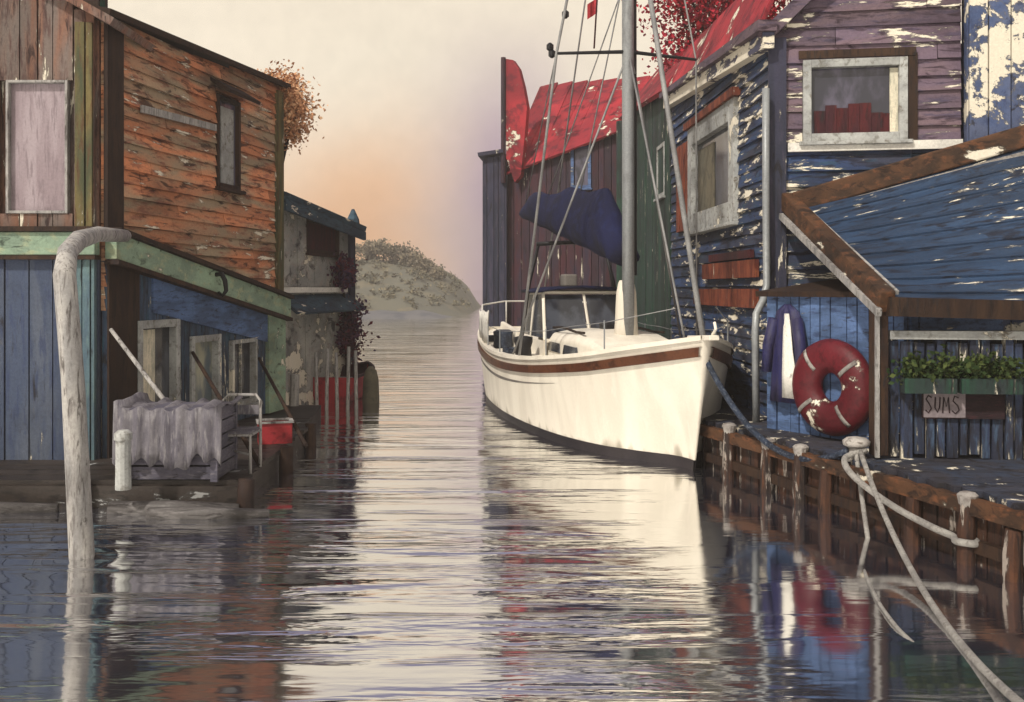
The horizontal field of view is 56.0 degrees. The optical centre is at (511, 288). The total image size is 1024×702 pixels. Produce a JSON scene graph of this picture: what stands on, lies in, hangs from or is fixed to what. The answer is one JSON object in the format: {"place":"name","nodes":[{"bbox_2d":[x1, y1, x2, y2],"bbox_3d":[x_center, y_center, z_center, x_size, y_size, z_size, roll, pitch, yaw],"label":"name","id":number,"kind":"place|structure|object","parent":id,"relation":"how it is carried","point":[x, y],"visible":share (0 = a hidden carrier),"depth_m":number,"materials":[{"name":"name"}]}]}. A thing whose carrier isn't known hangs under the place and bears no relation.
{"place":"outdoors","nodes":[
{"label":"outdoors","id":0,"kind":"place"},
{"bbox_2d":[355,310,451,318],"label":"mud bank","id":1,"kind":"structure","parent":0,"point":[386,314],"depth_m":72.08,"materials":[{"name":"grey soil"}]},
{"bbox_2d":[355,258,480,315],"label":"hill","id":2,"kind":"structure","parent":0,"point":[399,304],"depth_m":84.53,"materials":[{"name":"green plant"}]},
{"bbox_2d":[355,243,364,259],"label":"hill tree","id":3,"kind":"object","parent":2,"relation":"on","point":[358,250],"visible":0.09,"depth_m":89.87,"materials":[{"name":"grey plant"}]},
{"bbox_2d":[355,240,378,259],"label":"hill tree","id":4,"kind":"object","parent":2,"relation":"on","point":[367,254],"visible":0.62,"depth_m":92.77,"materials":[{"name":"grey plant"}]},
{"bbox_2d":[365,238,399,261],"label":"hill tree","id":5,"kind":"object","parent":2,"relation":"on","point":[382,248],"visible":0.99,"depth_m":91.60,"materials":[{"name":"grey plant"}]},
{"bbox_2d":[382,240,418,264],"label":"hill tree","id":6,"kind":"object","parent":2,"relation":"on","point":[404,249],"visible":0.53,"depth_m":93.75,"materials":[{"name":"grey plant"}]},
{"bbox_2d":[355,255,470,308],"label":"scrub","id":7,"kind":"object","parent":2,"relation":"on","point":[421,275],"visible":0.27,"depth_m":86.06,"materials":[{"name":"green plant"}]},
{"bbox_2d":[397,250,428,266],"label":"hill tree","id":8,"kind":"object","parent":2,"relation":"on","point":[406,258],"visible":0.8,"depth_m":90.56,"materials":[{"name":"grey plant"}]},
{"bbox_2d":[410,255,435,271],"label":"hill tree","id":9,"kind":"object","parent":2,"relation":"on","point":[421,264],"visible":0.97,"depth_m":89.66,"materials":[{"name":"grey plant"}]},
{"bbox_2d":[426,266,446,280],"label":"hill tree","id":10,"kind":"object","parent":2,"relation":"on","point":[435,272],"visible":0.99,"depth_m":89.19,"materials":[{"name":"grey plant"}]},
{"bbox_2d":[0,290,1023,701],"bbox_3d":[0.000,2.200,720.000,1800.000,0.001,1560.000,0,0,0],"label":"water","id":11,"kind":"structure","parent":0,"point":[434,526],"depth_m":7.10,"materials":[{"name":"grey liquid"}]},
{"bbox_2d":[0,502,58,513],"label":"floating log","id":12,"kind":"object","parent":11,"relation":"on","point":[14,507],"visible":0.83,"depth_m":9.46,"materials":[{"name":"grey wood"}]},
{"bbox_2d":[53,226,131,559],"bbox_3d":[-4.028,1.214,9.367,0.323,3.772,3.262,0,0,-16],"label":"mooring post","id":13,"kind":"object","parent":11,"relation":"in","point":[71,247],"visible":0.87,"depth_m":7.84,"materials":[{"name":"grey wood"}]},
{"bbox_2d":[0,405,320,508],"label":"timber ledge","id":14,"kind":"object","parent":11,"relation":"in","point":[34,481],"visible":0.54,"depth_m":9.73,"materials":[{"name":"wood"}]},
{"bbox_2d":[0,0,157,459],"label":"storehouse","id":15,"kind":"structure","parent":14,"relation":"on","point":[50,127],"depth_m":10.87,"materials":[{"name":"brown wood"}]},
{"bbox_2d":[6,80,69,213],"bbox_3d":[-5.357,-1.602,10.896,0.698,1.504,0.098,0,0,0],"label":"window","id":16,"kind":"structure","parent":15,"relation":"in","point":[37,111],"depth_m":10.91,"materials":[{"name":"white wood"}]},
{"bbox_2d":[114,429,132,490],"bbox_3d":[-3.744,1.645,9.279,0.170,0.570,0.170,0,0,0],"label":"bollard","id":17,"kind":"object","parent":14,"relation":"on","point":[123,438],"visible":1,"depth_m":9.22,"materials":[{"name":"grey paint"}]},
{"bbox_2d":[109,328,164,398],"bbox_3d":[-3.834,1.191,10.556,1.601,1.499,0.056,0,0,26],"label":"pole","id":18,"kind":"object","parent":14,"relation":"on","point":[155,388],"visible":0.59,"depth_m":10.70,"materials":[{"name":"white wood"}]},
{"bbox_2d":[112,392,242,481],"bbox_3d":[-3.431,1.509,9.952,1.093,0.842,0.820,0,0,0],"label":"crate","id":19,"kind":"object","parent":14,"relation":"on","point":[177,439],"visible":0.94,"depth_m":9.60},
{"bbox_2d":[75,0,294,458],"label":"brown house","id":20,"kind":"structure","parent":14,"relation":"on","point":[192,169],"depth_m":12.76,"materials":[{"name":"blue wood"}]},
{"bbox_2d":[107,263,139,458],"bbox_3d":[-4.543,0.825,11.274,0.025,2.250,0.620,0,0,10],"label":"door","id":21,"kind":"structure","parent":20,"relation":"in","point":[123,286],"depth_m":11.19,"materials":[{"name":"brown wood"}]},
{"bbox_2d":[138,319,180,401],"bbox_3d":[-4.446,0.985,12.022,0.138,1.201,0.970,0,0,10],"label":"window","id":22,"kind":"structure","parent":20,"relation":"in","point":[159,341],"depth_m":12.20,"materials":[{"name":"grey paint"}]},
{"bbox_2d":[190,334,221,401],"bbox_3d":[-4.233,1.160,13.192,0.138,1.055,0.823,0,0,10],"label":"window","id":23,"kind":"structure","parent":20,"relation":"in","point":[208,348],"depth_m":13.34,"materials":[{"name":"grey paint"}]},
{"bbox_2d":[215,272,227,297],"bbox_3d":[-3.987,-0.057,13.222,0.209,0.358,0.085,0,0,17],"label":"iron hook","id":24,"kind":"object","parent":20,"relation":"attached to","point":[224,280],"visible":1,"depth_m":13.19,"materials":[{"name":"metal"}]},
{"bbox_2d":[210,77,260,194],"bbox_3d":[-3.994,-2.176,13.868,0.365,1.558,0.970,0,0,10],"label":"window","id":25,"kind":"structure","parent":20,"relation":"in","point":[228,115],"depth_m":13.94,"materials":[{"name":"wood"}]},
{"bbox_2d":[229,338,262,404],"bbox_3d":[-3.995,1.258,14.335,0.195,1.025,0.916,0,0,10],"label":"window","id":26,"kind":"structure","parent":20,"relation":"in","point":[243,353],"depth_m":14.47,"materials":[{"name":"grey paint"}]},
{"bbox_2d":[191,351,262,467],"bbox_3d":[-3.350,1.359,11.223,0.056,1.172,2.019,0,0,-39],"label":"pole","id":27,"kind":"object","parent":14,"relation":"on","point":[219,397],"visible":0.62,"depth_m":11.40,"materials":[{"name":"wood"}]},
{"bbox_2d":[222,393,261,473],"bbox_3d":[-2.930,1.531,10.255,0.436,0.798,0.446,0,0,0],"label":"chair","id":28,"kind":"object","parent":14,"relation":"on","point":[249,432],"visible":0.62,"depth_m":10.43,"materials":[{"name":"grey wood"}]},
{"bbox_2d":[256,418,293,444],"bbox_3d":[-2.980,1.786,12.100,0.451,0.278,0.349,0,0,-17],"label":"fish box","id":29,"kind":"object","parent":14,"relation":"on","point":[276,430],"visible":0.81,"depth_m":11.96,"materials":[{"name":"red paint"}]},
{"bbox_2d":[258,357,307,446],"bbox_3d":[-3.048,1.452,12.708,0.056,0.986,2.086,0,0,-30],"label":"pole","id":30,"kind":"object","parent":14,"relation":"on","point":[294,424],"visible":0.91,"depth_m":12.57,"materials":[{"name":"wood"}]},
{"bbox_2d":[257,59,327,160],"bbox_3d":[-3.850,-0.922,16.205,1.532,5.855,1.630,0,0,0],"label":"autumn tree","id":31,"kind":"object","parent":14,"relation":"on","point":[296,105],"visible":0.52,"depth_m":16.06,"materials":[{"name":"orange plant"}]},
{"bbox_2d":[107,500,238,514],"bbox_3d":[-3.324,2.158,9.457,1.264,0.169,0.224,0,0,0],"label":"floating log","id":32,"kind":"object","parent":11,"relation":"on","point":[130,507],"visible":0.56,"depth_m":9.40,"materials":[{"name":"grey wood"}]},
{"bbox_2d":[146,506,268,519],"bbox_3d":[-2.924,2.159,9.259,1.162,0.142,0.198,0,0,0],"label":"floating log","id":33,"kind":"object","parent":11,"relation":"on","point":[202,513],"visible":0.86,"depth_m":9.21,"materials":[{"name":"grey wood"}]},
{"bbox_2d":[289,374,298,405],"bbox_3d":[-3.693,2.224,16.303,0.187,1.552,0.175,0,0,0],"label":"pile","id":34,"kind":"object","parent":11,"relation":"in","point":[294,391],"visible":0.4,"depth_m":16.23,"materials":[{"name":"grey wood"}]},
{"bbox_2d":[314,352,318,404],"bbox_3d":[-3.570,2.081,17.599,0.076,1.839,0.067,0,0,-22],"label":"mooring pole","id":35,"kind":"object","parent":11,"relation":"in","point":[316,377],"visible":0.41,"depth_m":17.57,"materials":[{"name":"grey wood"}]},
{"bbox_2d":[284,191,366,404],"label":"cottage","id":36,"kind":"structure","parent":11,"relation":"on","point":[316,237],"depth_m":18.40,"materials":[{"name":"grey wood"}]},
{"bbox_2d":[305,219,340,257],"bbox_3d":[-3.744,-0.985,19.098,0.155,0.698,2.008,0,0,8],"label":"window","id":37,"kind":"structure","parent":36,"relation":"in","point":[321,240],"depth_m":19.09,"materials":[{"name":"red wood"}]},
{"bbox_2d":[327,250,380,375],"bbox_3d":[-3.460,0.807,20.141,1.256,3.199,1.921,0,0,0],"label":"vine","id":38,"kind":"object","parent":36,"relation":"attached to","point":[351,324],"visible":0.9,"depth_m":20.02,"materials":[{"name":"red plant"}]},
{"bbox_2d":[325,348,328,409],"bbox_3d":[-3.382,2.045,17.599,0.076,1.909,0.067,0,0,22],"label":"mooring pole","id":39,"kind":"object","parent":11,"relation":"in","point":[327,382],"visible":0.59,"depth_m":17.57,"materials":[{"name":"grey wood"}]},
{"bbox_2d":[335,352,338,409],"bbox_3d":[-3.200,2.081,17.599,0.076,1.839,0.067,0,0,-22],"label":"mooring pole","id":40,"kind":"object","parent":11,"relation":"in","point":[336,385],"visible":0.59,"depth_m":17.57,"materials":[{"name":"grey wood"}]},
{"bbox_2d":[313,361,374,403],"bbox_3d":[-3.306,1.937,19.747,0.960,0.726,2.515,0,0,7],"label":"dinghy","id":41,"kind":"object","parent":11,"relation":"on","point":[362,367],"visible":0.51,"depth_m":18.52,"materials":[{"name":"red paint"}]},
{"bbox_2d":[346,347,349,409],"bbox_3d":[-2.995,2.028,17.599,0.076,1.944,0.067,0,0,22],"label":"mooring pole","id":42,"kind":"object","parent":11,"relation":"in","point":[348,383],"visible":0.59,"depth_m":17.57,"materials":[{"name":"grey wood"}]},
{"bbox_2d":[354,350,357,409],"bbox_3d":[-2.848,2.063,17.599,0.076,1.874,0.067,0,0,-22],"label":"mooring pole","id":43,"kind":"object","parent":11,"relation":"in","point":[355,383],"visible":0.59,"depth_m":17.58,"materials":[{"name":"grey wood"}]},
{"bbox_2d":[362,366,378,403],"bbox_3d":[-2.731,2.250,18.644,0.340,1.500,0.332,0,0,0],"label":"mooring pile","id":44,"kind":"object","parent":11,"relation":"in","point":[370,387],"visible":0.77,"depth_m":18.52,"materials":[{"name":"brown wood"}]},
{"bbox_2d":[477,0,733,469],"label":"sailing boat","id":45,"kind":"object","parent":11,"relation":"on","point":[613,379],"visible":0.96,"depth_m":14.21,"materials":[{"name":"beige paint"}]},
{"bbox_2d":[706,360,848,461],"bbox_3d":[2.720,1.192,10.396,0.068,1.158,2.554,0,0,-23],"label":"mooring rope","id":46,"kind":"object","parent":45,"relation":"attached to","point":[754,432],"visible":0.88,"depth_m":10.51,"materials":[{"name":"fabric"}]},
{"bbox_2d":[699,397,1023,582],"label":"quay","id":47,"kind":"structure","parent":11,"relation":"in","point":[971,496],"depth_m":8.78,"materials":[{"name":"brown wood"}]},
{"bbox_2d":[478,149,507,325],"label":"shed","id":48,"kind":"structure","parent":47,"relation":"on","point":[495,239],"depth_m":27.35,"materials":[{"name":"grey wood"}]},
{"bbox_2d":[616,31,704,339],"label":"green house","id":49,"kind":"structure","parent":47,"relation":"on","point":[652,285],"depth_m":20.30,"materials":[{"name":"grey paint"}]},
{"bbox_2d":[653,141,664,201],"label":"window","id":50,"kind":"structure","parent":49,"relation":"in","point":[662,195],"depth_m":18.86,"materials":[{"name":"grey paint"}]},
{"bbox_2d":[621,0,790,74],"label":"red tree","id":51,"kind":"object","parent":47,"relation":"on","point":[700,19],"visible":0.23,"depth_m":20.16,"materials":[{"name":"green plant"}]},
{"bbox_2d":[659,0,962,422],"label":"blue house","id":52,"kind":"structure","parent":47,"relation":"on","point":[794,95],"depth_m":12.12,"materials":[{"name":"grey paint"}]},
{"bbox_2d":[683,87,741,235],"bbox_3d":[3.108,-1.872,15.074,0.195,1.932,3.116,0,0,-2],"label":"window","id":53,"kind":"structure","parent":52,"relation":"in","point":[717,123],"depth_m":14.90,"materials":[{"name":"grey paint"}]},
{"bbox_2d":[799,47,917,145],"bbox_3d":[4.304,-2.385,11.992,1.417,1.204,0.185,0,0,9],"label":"window","id":54,"kind":"structure","parent":52,"relation":"in","point":[851,100],"depth_m":12.01,"materials":[{"name":"grey paint"}]},
{"bbox_2d":[842,436,870,461],"bbox_3d":[3.309,1.535,9.257,0.260,0.230,0.253,0,0,0],"label":"bollard","id":55,"kind":"object","parent":47,"relation":"on","point":[852,443],"visible":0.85,"depth_m":9.18,"materials":[{"name":"white metal"}]},
{"bbox_2d":[854,450,869,538],"bbox_3d":[3.202,1.896,8.809,0.044,0.741,0.742,0,0,11],"label":"mooring rope","id":56,"kind":"object","parent":55,"relation":"hanging from","point":[863,508],"visible":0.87,"depth_m":8.73,"materials":[{"name":"white fabric"}]},
{"bbox_2d":[841,448,979,547],"bbox_3d":[3.391,1.780,8.367,0.368,0.540,1.626,0,0,-14],"label":"mooring rope","id":57,"kind":"object","parent":55,"relation":"attached to","point":[952,536],"visible":0.94,"depth_m":8.19,"materials":[{"name":"white fabric"}]},
{"bbox_2d":[755,278,1002,448],"bbox_3d":[4.157,0.735,10.881,1.812,1.770,2.051,0,0,-32],"label":"booth","id":58,"kind":"object","parent":47,"relation":"on","point":[837,308],"visible":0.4,"depth_m":10.48,"materials":[{"name":"blue wood"}]},
{"bbox_2d":[761,304,806,403],"bbox_3d":[3.080,0.725,10.875,0.165,1.110,0.610,0,0,-32],"label":"coat","id":59,"kind":"object","parent":58,"relation":"hanging from","point":[784,345],"visible":0.88,"depth_m":10.85,"materials":[{"name":"fabric"}]},
{"bbox_2d":[792,339,868,435],"bbox_3d":[3.416,1.051,10.292,0.267,1.040,1.040,0,0,-32],"label":"lifebuoy","id":60,"kind":"object","parent":58,"relation":"hanging from","point":[847,365],"visible":0.94,"depth_m":10.16,"materials":[{"name":"red paint"}]},
{"bbox_2d":[779,125,1023,457],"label":"porch","id":61,"kind":"object","parent":47,"relation":"on","point":[939,233],"visible":1,"depth_m":10.46,"materials":[{"name":"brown wood"}]},
{"bbox_2d":[888,330,1023,459],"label":"fence","id":62,"kind":"object","parent":47,"relation":"on","point":[996,439],"visible":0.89,"depth_m":9.17,"materials":[{"name":"grey paint"}]},
{"bbox_2d":[886,344,963,393],"bbox_3d":[3.894,0.747,9.093,0.715,0.466,0.360,0,0,13],"label":"planter","id":63,"kind":"object","parent":62,"relation":"on","point":[932,380],"visible":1,"depth_m":9.02,"materials":[{"name":"green plant"}]},
{"bbox_2d":[922,393,1004,418],"bbox_3d":[4.274,1.103,9.122,0.752,0.257,0.044,0,0,5],"label":"sign","id":64,"kind":"object","parent":62,"relation":"attached to","point":[963,406],"visible":0.97,"depth_m":9.11,"materials":[{"name":"grey wood"}]},
{"bbox_2d":[947,348,1023,394],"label":"planter","id":65,"kind":"object","parent":62,"relation":"on","point":[978,366],"visible":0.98,"depth_m":8.97,"materials":[{"name":"green plant"}]},
{"bbox_2d":[962,0,1023,330],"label":"annex","id":66,"kind":"object","parent":47,"relation":"on","point":[992,66],"visible":0.22,"depth_m":11.62,"materials":[{"name":"blue paint"}]},
{"bbox_2d":[863,569,913,641],"bbox_3d":[2.626,2.209,6.880,0.097,0.068,1.772,0,0,10],"label":"mooring rope","id":67,"kind":"object","parent":11,"relation":"on","point":[893,622],"visible":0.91,"depth_m":6.55,"materials":[{"name":"white fabric"}]},
{"bbox_2d":[108,0,961,289],"label":"sky","id":68,"kind":"structure","parent":0,"point":[411,89],"materials":[{"name":"beige"}]},
{"bbox_2d":[501,57,651,325],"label":"warehouse","id":69,"kind":"structure","parent":0,"point":[521,120],"depth_m":27.20,"materials":[{"name":"wood"}]},
{"bbox_2d":[571,144,592,189],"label":"window","id":70,"kind":"structure","parent":69,"relation":"in","point":[581,152],"depth_m":26.69,"materials":[{"name":"glass"}]},
{"bbox_3d":[2.155,2.274,2.250,0.210,2.252,0.200,0,0,0],"label":"mooring post","id":71,"kind":"object","parent":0,"visible":0},
{"bbox_2d":[858,449,1023,701],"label":"mooring rope","id":72,"kind":"object","parent":71,"relation":"attached to","point":[993,678],"visible":1,"depth_m":6.51,"materials":[{"name":"white fabric"}]}
]}

